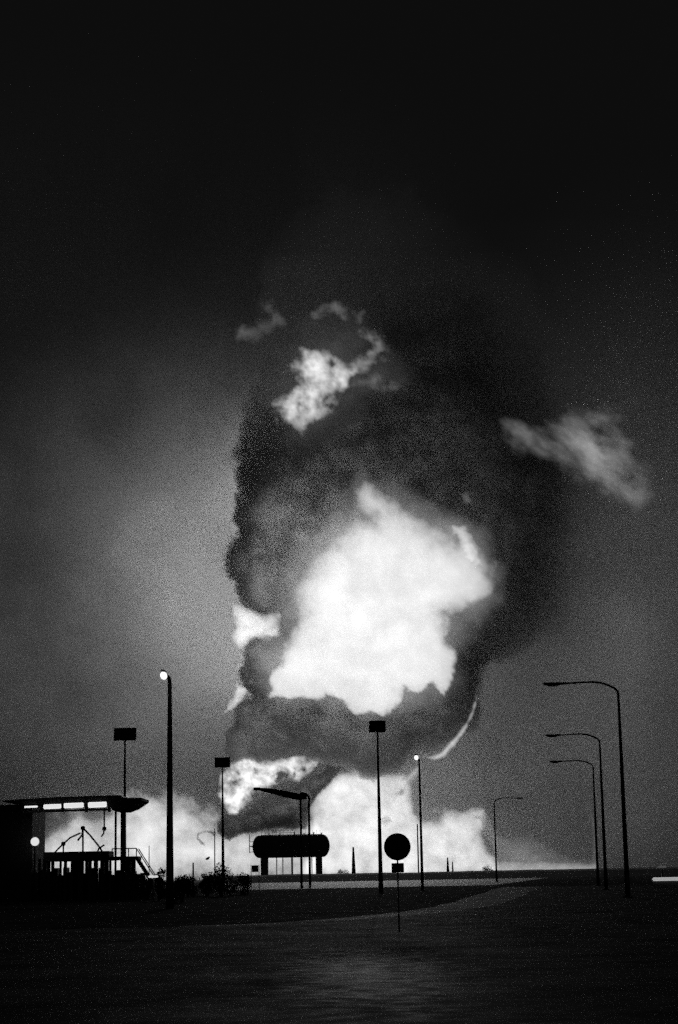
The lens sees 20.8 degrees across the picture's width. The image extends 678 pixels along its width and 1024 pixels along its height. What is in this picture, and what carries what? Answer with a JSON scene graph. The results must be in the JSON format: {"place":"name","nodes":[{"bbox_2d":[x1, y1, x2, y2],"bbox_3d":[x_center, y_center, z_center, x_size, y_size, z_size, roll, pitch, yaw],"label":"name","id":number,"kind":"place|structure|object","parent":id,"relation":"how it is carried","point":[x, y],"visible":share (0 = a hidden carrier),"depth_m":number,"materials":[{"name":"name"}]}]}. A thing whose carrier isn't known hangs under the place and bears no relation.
{"place":"outdoors","nodes":[
{"label":"outdoors","id":0,"kind":"place"},
{"bbox_2d":[0,885,677,1023],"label":"road","id":1,"kind":"structure","parent":0,"point":[594,954],"depth_m":31.63,"materials":[{"name":"black asphalt"}]},
{"bbox_2d":[384,833,410,930],"bbox_3d":[1.657,10.377,51.951,0.755,2.689,0.079,-1,-11,0],"label":"round sign","id":2,"kind":"object","parent":1,"relation":"on","point":[397,846],"visible":1,"depth_m":52.08,"materials":[{"name":"metal"}]},
{"bbox_2d":[549,760,600,885],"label":"street lamp","id":3,"kind":"object","parent":1,"relation":"on","point":[597,861],"visible":1,"depth_m":179.37,"materials":[{"name":"metal"}]},
{"bbox_2d":[545,733,609,889],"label":"street lamp","id":4,"kind":"object","parent":1,"relation":"on","point":[603,836],"visible":1,"depth_m":144.08,"materials":[{"name":"metal"}]},
{"bbox_2d":[543,681,632,897],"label":"street lamp","id":5,"kind":"object","parent":1,"relation":"on","point":[625,849],"visible":1,"depth_m":103.81,"materials":[{"name":"metal"}]},
{"bbox_2d":[652,877,677,887],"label":"light","id":6,"kind":"object","parent":1,"relation":"on","point":[665,882],"visible":1,"depth_m":147.11,"materials":[{"name":"white"}]},
{"bbox_2d":[0,875,677,929],"bbox_3d":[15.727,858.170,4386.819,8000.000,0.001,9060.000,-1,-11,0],"label":"ground","id":7,"kind":"structure","parent":0,"point":[263,906],"depth_m":98.67,"materials":[{"name":"black plant"}]},
{"bbox_2d":[31,837,38,901],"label":"globe lamp","id":8,"kind":"object","parent":7,"relation":"on","point":[34,841],"visible":1,"depth_m":134.51,"materials":[{"name":"white glass"}]},
{"bbox_2d":[0,795,163,901],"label":"loading canopy","id":9,"kind":"object","parent":7,"relation":"on","point":[21,826],"visible":0.93,"depth_m":136.33,"materials":[{"name":"metal"}]},
{"bbox_2d":[24,805,37,807],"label":"strip light","id":10,"kind":"object","parent":9,"relation":"attached to","point":[33,806],"visible":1,"depth_m":135.81,"materials":[{"name":"white plastic"}]},
{"bbox_2d":[43,804,61,809],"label":"strip light","id":11,"kind":"object","parent":9,"relation":"attached to","point":[52,806],"visible":1,"depth_m":135.78,"materials":[{"name":"white plastic"}]},
{"bbox_2d":[55,833,80,851],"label":"loading crane","id":12,"kind":"object","parent":9,"relation":"attached to","point":[63,844],"visible":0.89,"depth_m":138.42,"materials":[{"name":"paint"}]},
{"bbox_2d":[64,802,83,808],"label":"strip light","id":13,"kind":"object","parent":9,"relation":"attached to","point":[74,805],"visible":1,"depth_m":135.79,"materials":[{"name":"white plastic"}]},
{"bbox_2d":[77,826,102,850],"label":"loading crane","id":14,"kind":"object","parent":9,"relation":"attached to","point":[83,829],"visible":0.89,"depth_m":137.92,"materials":[{"name":"paint"}]},
{"bbox_2d":[88,801,106,807],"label":"strip light","id":15,"kind":"object","parent":9,"relation":"attached to","point":[102,804],"visible":1,"depth_m":135.79,"materials":[{"name":"white plastic"}]},
{"bbox_2d":[97,811,105,850],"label":"loading crane","id":16,"kind":"object","parent":9,"relation":"hanging from","point":[104,828],"visible":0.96,"depth_m":137.62,"materials":[{"name":"paint"}]},
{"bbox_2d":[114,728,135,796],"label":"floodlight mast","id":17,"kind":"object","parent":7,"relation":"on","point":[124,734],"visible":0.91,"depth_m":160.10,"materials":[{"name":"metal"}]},
{"bbox_2d":[136,875,156,899],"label":"shrub","id":18,"kind":"object","parent":7,"relation":"on","point":[144,892],"visible":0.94,"depth_m":132.14,"materials":[{"name":"black plant"}]},
{"bbox_2d":[148,875,157,902],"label":"light","id":19,"kind":"object","parent":7,"relation":"on","point":[154,876],"visible":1,"depth_m":117.69,"materials":[{"name":"white"}]},
{"bbox_2d":[154,867,165,900],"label":"shrub","id":20,"kind":"object","parent":7,"relation":"on","point":[161,890],"visible":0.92,"depth_m":127.28,"materials":[{"name":"black plant"}]},
{"bbox_2d":[160,669,173,908],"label":"street lamp","id":21,"kind":"object","parent":7,"relation":"on","point":[169,865],"visible":1,"depth_m":95.64,"materials":[{"name":"metal"}]},
{"bbox_2d":[165,876,193,901],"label":"shrub","id":22,"kind":"object","parent":7,"relation":"on","point":[182,884],"visible":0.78,"depth_m":117.43,"materials":[{"name":"black plant"}]},
{"bbox_2d":[176,874,199,896],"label":"shrub","id":23,"kind":"object","parent":7,"relation":"on","point":[189,890],"visible":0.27,"depth_m":146.84,"materials":[{"name":"black plant"}]},
{"bbox_2d":[191,863,194,896],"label":"vent pipe","id":24,"kind":"object","parent":7,"relation":"on","point":[193,881],"visible":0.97,"depth_m":147.08,"materials":[{"name":"metal"}]},
{"bbox_2d":[198,873,214,895],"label":"shrub","id":25,"kind":"object","parent":7,"relation":"on","point":[203,884],"visible":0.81,"depth_m":151.82,"materials":[{"name":"black plant"}]},
{"bbox_2d":[213,828,215,889],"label":"vent pipe","id":26,"kind":"object","parent":7,"relation":"on","point":[214,854],"visible":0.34,"depth_m":206.54,"materials":[{"name":"metal"}]},
{"bbox_2d":[205,861,238,895],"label":"shrub","id":27,"kind":"object","parent":7,"relation":"on","point":[220,882],"visible":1,"depth_m":147.05,"materials":[{"name":"black plant"}]},
{"bbox_2d":[215,757,229,890],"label":"floodlight mast","id":28,"kind":"object","parent":7,"relation":"on","point":[222,762],"visible":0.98,"depth_m":202.14,"materials":[{"name":"metal"}]},
{"bbox_2d":[229,872,251,894],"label":"shrub","id":29,"kind":"object","parent":7,"relation":"on","point":[244,881],"visible":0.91,"depth_m":156.74,"materials":[{"name":"black plant"}]},
{"bbox_2d":[251,865,259,889],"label":"square sign","id":30,"kind":"object","parent":7,"relation":"on","point":[254,868],"visible":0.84,"depth_m":201.27,"materials":[{"name":"metal"}]},
{"bbox_2d":[249,830,329,874],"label":"storage tank","id":31,"kind":"object","parent":7,"relation":"on","point":[265,847],"visible":0.91,"depth_m":435.96,"materials":[{"name":"metal"}]},
{"bbox_2d":[352,847,355,872],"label":"vent pipe","id":32,"kind":"object","parent":7,"relation":"on","point":[353,864],"visible":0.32,"depth_m":422.25,"materials":[{"name":"metal"}]},
{"bbox_2d":[369,720,385,892],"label":"floodlight mast","id":33,"kind":"object","parent":7,"relation":"on","point":[377,726],"visible":1,"depth_m":152.17,"materials":[{"name":"metal"}]},
{"bbox_2d":[417,824,418,871],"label":"vent pipe","id":34,"kind":"object","parent":7,"relation":"on","point":[417,848],"visible":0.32,"depth_m":422.91,"materials":[{"name":"metal"}]},
{"bbox_2d":[414,754,423,889],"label":"street lamp","id":35,"kind":"object","parent":7,"relation":"on","point":[416,757],"visible":1,"depth_m":165.36,"materials":[{"name":"metal"}]},
{"bbox_2d":[482,864,492,870],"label":"shrub","id":36,"kind":"object","parent":7,"relation":"on","point":[485,868],"visible":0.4,"depth_m":402.37,"materials":[{"name":"black plant"}]},
{"bbox_2d":[658,866,666,876],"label":"light","id":37,"kind":"object","parent":7,"relation":"on","point":[661,867],"visible":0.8,"depth_m":255.13,"materials":[{"name":"black metal"}]},
{"bbox_2d":[0,0,677,876],"label":"sky","id":38,"kind":"structure","parent":0,"point":[338,339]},
{"bbox_2d":[182,886,539,926],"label":"path","id":39,"kind":"structure","parent":0,"point":[501,895],"depth_m":88.70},
{"bbox_2d":[228,878,542,889],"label":"road","id":40,"kind":"structure","parent":0,"point":[366,884],"depth_m":274.24,"materials":[{"name":"grey asphalt"}]},
{"bbox_2d":[253,787,310,887],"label":"lamp gantry","id":41,"kind":"object","parent":40,"relation":"on","point":[293,795],"visible":0.91,"depth_m":217.22,"materials":[{"name":"metal"}]},
{"bbox_2d":[494,797,522,881],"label":"street lamp","id":42,"kind":"object","parent":40,"relation":"on","point":[496,873],"visible":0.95,"depth_m":268.67,"materials":[{"name":"metal"}]},
{"bbox_2d":[202,867,677,883],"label":"embankment","id":43,"kind":"structure","parent":0,"point":[536,873],"depth_m":387.48,"materials":[{"name":"grey concrete"}]}
]}

